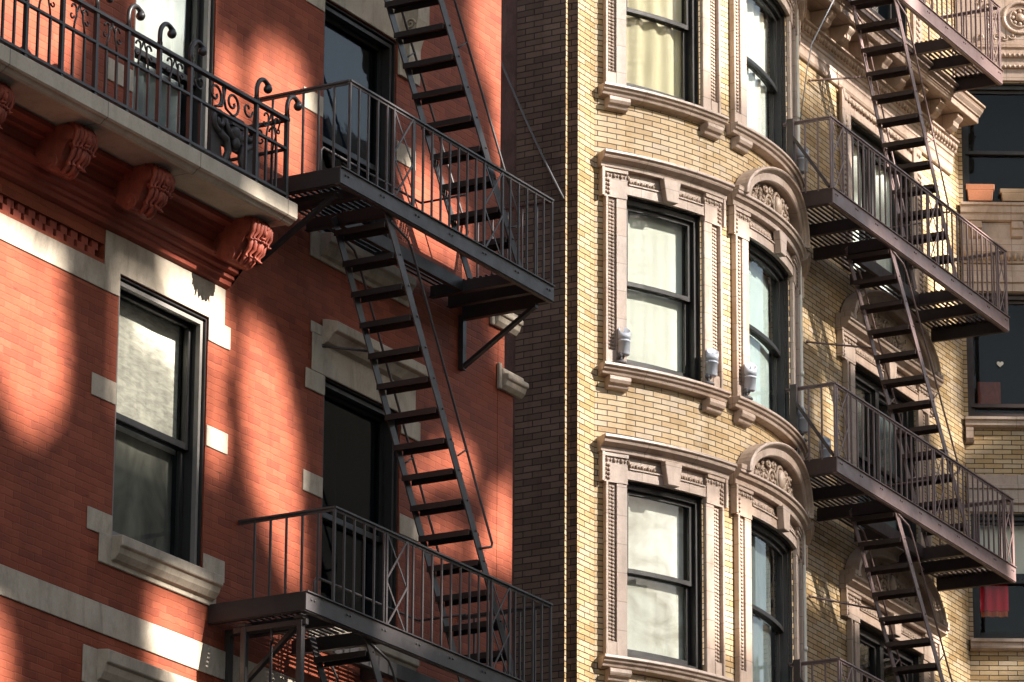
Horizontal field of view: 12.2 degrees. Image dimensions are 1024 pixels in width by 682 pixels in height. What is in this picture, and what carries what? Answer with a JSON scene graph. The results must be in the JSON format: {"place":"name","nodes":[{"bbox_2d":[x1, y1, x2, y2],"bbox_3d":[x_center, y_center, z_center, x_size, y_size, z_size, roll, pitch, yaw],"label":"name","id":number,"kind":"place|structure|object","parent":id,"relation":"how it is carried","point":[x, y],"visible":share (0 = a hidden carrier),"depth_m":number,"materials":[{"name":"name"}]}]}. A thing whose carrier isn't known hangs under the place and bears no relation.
{"place":"outdoors","nodes":[
{"label":"outdoors","id":0,"kind":"place"},
{"label":"ground","id":1,"kind":"structure","parent":0,"visible":0},
{"bbox_2d":[0,0,528,681],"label":"red brick building","id":2,"kind":"structure","parent":1,"relation":"on","point":[182,390],"depth_m":39.74,"materials":[{"name":"brick"}]},
{"bbox_2d":[0,0,302,198],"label":"balcony railing","id":3,"kind":"object","parent":2,"relation":"on","point":[256,125],"visible":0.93,"depth_m":38.47,"materials":[{"name":"metal"}]},
{"bbox_2d":[112,276,206,565],"bbox_3d":[-3.168,0.734,39.177,0.703,2.230,1.490,-10,-20,28],"label":"window","id":4,"kind":"structure","parent":2,"relation":"in","point":[160,405],"depth_m":39.37,"materials":[{"name":"glass"}]},
{"bbox_2d":[132,0,214,149],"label":"window","id":5,"kind":"structure","parent":2,"relation":"in","point":[192,20],"depth_m":40.45,"materials":[{"name":"black paint"}]},
{"bbox_2d":[208,109,252,173],"bbox_3d":[-2.307,-1.544,39.757,0.102,0.654,0.668,-10,-20,28],"label":"iron panel","id":6,"kind":"object","parent":2,"relation":"on","point":[227,134],"visible":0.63,"depth_m":39.68,"materials":[{"name":"black metal"}]},
{"bbox_2d":[320,0,395,252],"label":"window","id":7,"kind":"structure","parent":2,"relation":"in","point":[353,50],"depth_m":43.03,"materials":[{"name":"black glass"}]},
{"bbox_2d":[320,378,397,626],"bbox_3d":[-1.626,1.565,41.746,0.703,2.225,1.450,-10,-20,28],"label":"window","id":8,"kind":"structure","parent":2,"relation":"in","point":[360,470],"depth_m":42.37,"materials":[{"name":"black glass"}]},
{"bbox_2d":[207,506,552,681],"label":"fire escape landing","id":9,"kind":"object","parent":2,"relation":"attached to","point":[320,611],"visible":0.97,"depth_m":40.01,"materials":[{"name":"grey metal"}]},
{"bbox_2d":[233,614,308,681],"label":"ladder frame","id":10,"kind":"object","parent":9,"relation":"hanging from","point":[245,629],"visible":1,"depth_m":38.91,"materials":[{"name":"black paint"}]},
{"bbox_2d":[308,635,396,681],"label":"fire escape stair","id":11,"kind":"object","parent":9,"relation":"attached to","point":[367,655],"visible":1,"depth_m":39.81,"materials":[{"name":"grey metal"}]},
{"bbox_2d":[322,211,516,681],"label":"fire escape stair","id":12,"kind":"object","parent":9,"relation":"on","point":[361,265],"visible":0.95,"depth_m":41.43,"materials":[{"name":"grey metal"}]},
{"bbox_2d":[255,79,555,370],"bbox_3d":[-0.932,-0.989,42.017,0.966,1.493,3.670,-10,-20,28],"label":"fire escape landing","id":13,"kind":"object","parent":2,"relation":"attached to","point":[510,286],"visible":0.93,"depth_m":41.87,"materials":[{"name":"grey metal"}]},
{"bbox_2d":[384,0,521,279],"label":"fire escape stair","id":14,"kind":"object","parent":13,"relation":"on","point":[416,66],"visible":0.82,"depth_m":42.71,"materials":[{"name":"grey metal"}]},
{"bbox_2d":[500,0,1023,681],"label":"yellow brick building","id":15,"kind":"structure","parent":1,"relation":"on","point":[666,526],"depth_m":50.58,"materials":[{"name":"brick"}]},
{"bbox_2d":[501,60,564,199],"bbox_3d":[0.191,-2.231,49.737,0.817,1.758,0.022,-10,-20,28],"label":"cable","id":16,"kind":"object","parent":15,"relation":"attached to","point":[536,143],"visible":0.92,"depth_m":49.70,"materials":[{"name":"black"}]},
{"bbox_2d":[615,327,630,363],"bbox_3d":[1.132,0.040,49.192,0.172,0.427,0.136,9,-20,-25],"label":"spotlight","id":17,"kind":"object","parent":15,"relation":"on","point":[624,339],"visible":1,"depth_m":49.15,"materials":[{"name":"grey metal"}]},
{"bbox_2d":[594,481,702,673],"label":"window","id":18,"kind":"structure","parent":15,"relation":"in","point":[664,526],"depth_m":49.11,"materials":[{"name":"white glass"}]},
{"bbox_2d":[626,0,698,104],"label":"window","id":19,"kind":"structure","parent":15,"relation":"in","point":[662,36],"depth_m":50.90,"materials":[{"name":"beige fabric"}]},
{"bbox_2d":[627,196,700,381],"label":"window","id":20,"kind":"structure","parent":15,"relation":"in","point":[663,242],"depth_m":50.05,"materials":[{"name":"glass"}]},
{"bbox_2d":[704,348,718,385],"bbox_3d":[2.060,0.260,49.868,0.179,0.428,0.136,7,-19,-21],"label":"spotlight","id":21,"kind":"object","parent":15,"relation":"on","point":[712,356],"visible":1,"depth_m":49.83,"materials":[{"name":"grey metal"}]},
{"bbox_2d":[743,362,756,400],"bbox_3d":[2.482,0.414,50.350,0.168,0.432,0.158,-10,-20,28],"label":"spotlight","id":22,"kind":"object","parent":15,"relation":"on","point":[750,371],"visible":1,"depth_m":50.31,"materials":[{"name":"grey metal"}]},
{"bbox_2d":[746,0,785,152],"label":"window","id":23,"kind":"structure","parent":15,"relation":"in","point":[764,92],"depth_m":52.76,"materials":[{"name":"white glass"}]},
{"bbox_2d":[748,239,789,422],"bbox_3d":[2.447,-0.001,51.481,0.741,1.895,1.532,-7,-19,21],"label":"window","id":24,"kind":"structure","parent":15,"relation":"in","point":[769,358],"depth_m":51.82,"materials":[{"name":"glass"}]},
{"bbox_2d":[751,517,792,681],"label":"window","id":25,"kind":"structure","parent":15,"relation":"in","point":[768,631],"depth_m":50.89,"materials":[{"name":"black glass"}]},
{"bbox_2d":[797,147,808,181],"bbox_3d":[3.190,-1.962,52.924,0.178,0.428,0.136,7,-19,-21],"label":"spotlight","id":26,"kind":"object","parent":15,"relation":"on","point":[800,160],"visible":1,"depth_m":52.89,"materials":[{"name":"grey metal"}]},
{"bbox_2d":[798,406,807,441],"bbox_3d":[3.119,0.886,51.805,0.161,0.423,0.160,-10,-20,28],"label":"spotlight","id":27,"kind":"object","parent":15,"relation":"on","point":[803,426],"visible":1,"depth_m":51.75,"materials":[{"name":"grey metal"}]},
{"bbox_2d":[800,0,833,119],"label":"cable","id":28,"kind":"object","parent":15,"relation":"attached to","point":[809,55],"visible":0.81,"depth_m":53.41,"materials":[{"name":"grey metal"}]},
{"bbox_2d":[772,658,883,681],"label":"fire escape landing","id":29,"kind":"object","parent":15,"relation":"attached to","point":[797,664],"visible":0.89,"depth_m":50.82,"materials":[{"name":"brown paint"}]},
{"bbox_2d":[809,508,952,681],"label":"fire escape stair","id":30,"kind":"object","parent":29,"relation":"on","point":[898,593],"visible":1,"depth_m":53.14,"materials":[{"name":"black metal"}]},
{"bbox_2d":[851,119,911,308],"bbox_3d":[3.992,-1.424,56.348,0.703,1.910,2.040,-9,-20,26],"label":"window","id":31,"kind":"structure","parent":15,"relation":"in","point":[858,130],"depth_m":56.76,"materials":[{"name":"black glass"}]},
{"bbox_2d":[855,365,916,541],"bbox_3d":[3.975,1.453,55.431,0.703,1.970,2.040,-9,-20,26],"label":"window","id":32,"kind":"structure","parent":15,"relation":"in","point":[867,387],"depth_m":55.78,"materials":[{"name":"black glass"}]},
{"bbox_2d":[767,115,1009,342],"bbox_3d":[4.237,-1.237,54.749,1.006,1.035,5.209,-9,-20,26],"label":"fire escape landing","id":33,"kind":"object","parent":15,"relation":"attached to","point":[994,319],"visible":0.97,"depth_m":54.44,"materials":[{"name":"brown paint"}]},
{"bbox_2d":[808,0,956,289],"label":"fire escape stair","id":34,"kind":"object","parent":33,"relation":"on","point":[882,74],"visible":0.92,"depth_m":55.17,"materials":[{"name":"brown metal"}]},
{"bbox_2d":[872,2,905,35],"bbox_3d":[4.010,-4.416,57.301,0.703,1.990,2.040,-9,-20,26],"label":"window","id":35,"kind":"structure","parent":15,"relation":"in","point":[886,11],"depth_m":57.86,"materials":[{"name":"black glass"}]},
{"bbox_2d":[859,622,919,681],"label":"window","id":36,"kind":"structure","parent":15,"relation":"in","point":[874,656],"depth_m":55.08,"materials":[{"name":"black glass"}]},
{"bbox_2d":[769,382,1016,591],"bbox_3d":[4.220,1.669,53.823,1.006,1.035,5.209,-9,-20,26],"label":"fire escape landing","id":37,"kind":"object","parent":15,"relation":"attached to","point":[973,552],"visible":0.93,"depth_m":53.52,"materials":[{"name":"brown paint"}]},
{"bbox_2d":[819,436,830,457],"bbox_3d":[3.374,1.220,51.973,0.169,0.427,0.135,10,-20,-27],"label":"spotlight","id":38,"kind":"object","parent":37,"relation":"on","point":[826,453],"visible":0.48,"depth_m":51.95,"materials":[{"name":"grey metal"}]},
{"bbox_2d":[806,247,970,546],"bbox_3d":[4.307,0.630,54.291,0.974,3.003,2.471,-10,-20,28],"label":"fire escape stair","id":39,"kind":"object","parent":37,"relation":"on","point":[870,309],"visible":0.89,"depth_m":54.17,"materials":[{"name":"black metal"}]},
{"bbox_2d":[846,0,1003,92],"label":"fire escape landing","id":40,"kind":"object","parent":15,"relation":"attached to","point":[969,54],"visible":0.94,"depth_m":56.95,"materials":[{"name":"brown paint"}]},
{"bbox_2d":[965,184,994,201],"bbox_3d":[5.718,-1.804,58.652,0.354,0.215,0.090,1,-18,-1],"label":"flower trough","id":41,"kind":"object","parent":15,"relation":"on","point":[979,192],"visible":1,"depth_m":58.61,"materials":[{"name":"ceramic"}]},
{"bbox_2d":[977,382,1000,403],"bbox_3d":[5.793,0.635,58.281,0.280,0.280,0.030,1,-18,-1],"label":"picture","id":42,"kind":"object","parent":15,"relation":"attached to","point":[988,392],"visible":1,"depth_m":58.27},
{"bbox_2d":[961,83,1023,201],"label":"window","id":43,"kind":"structure","parent":15,"relation":"in","point":[992,148],"depth_m":59.55,"materials":[{"name":"black glass"}]},
{"bbox_2d":[980,585,1008,616],"bbox_3d":[5.752,3.047,57.256,0.340,0.500,0.040,1,-18,-1],"label":"red cloth","id":44,"kind":"object","parent":15,"relation":"hanging from","point":[994,598],"visible":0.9,"depth_m":57.24,"materials":[{"name":"red fabric"}]},
{"bbox_2d":[966,293,1023,416],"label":"window","id":45,"kind":"structure","parent":15,"relation":"in","point":[984,352],"depth_m":58.72,"materials":[{"name":"black glass"}]},
{"bbox_2d":[971,514,1023,637],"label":"window","id":46,"kind":"structure","parent":15,"relation":"in","point":[1012,626],"depth_m":57.50,"materials":[{"name":"black glass"}]},
{"bbox_2d":[999,189,1023,201],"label":"flower trough","id":47,"kind":"object","parent":15,"relation":"on","point":[1012,195],"visible":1,"depth_m":58.61,"materials":[{"name":"ceramic"}]}
]}

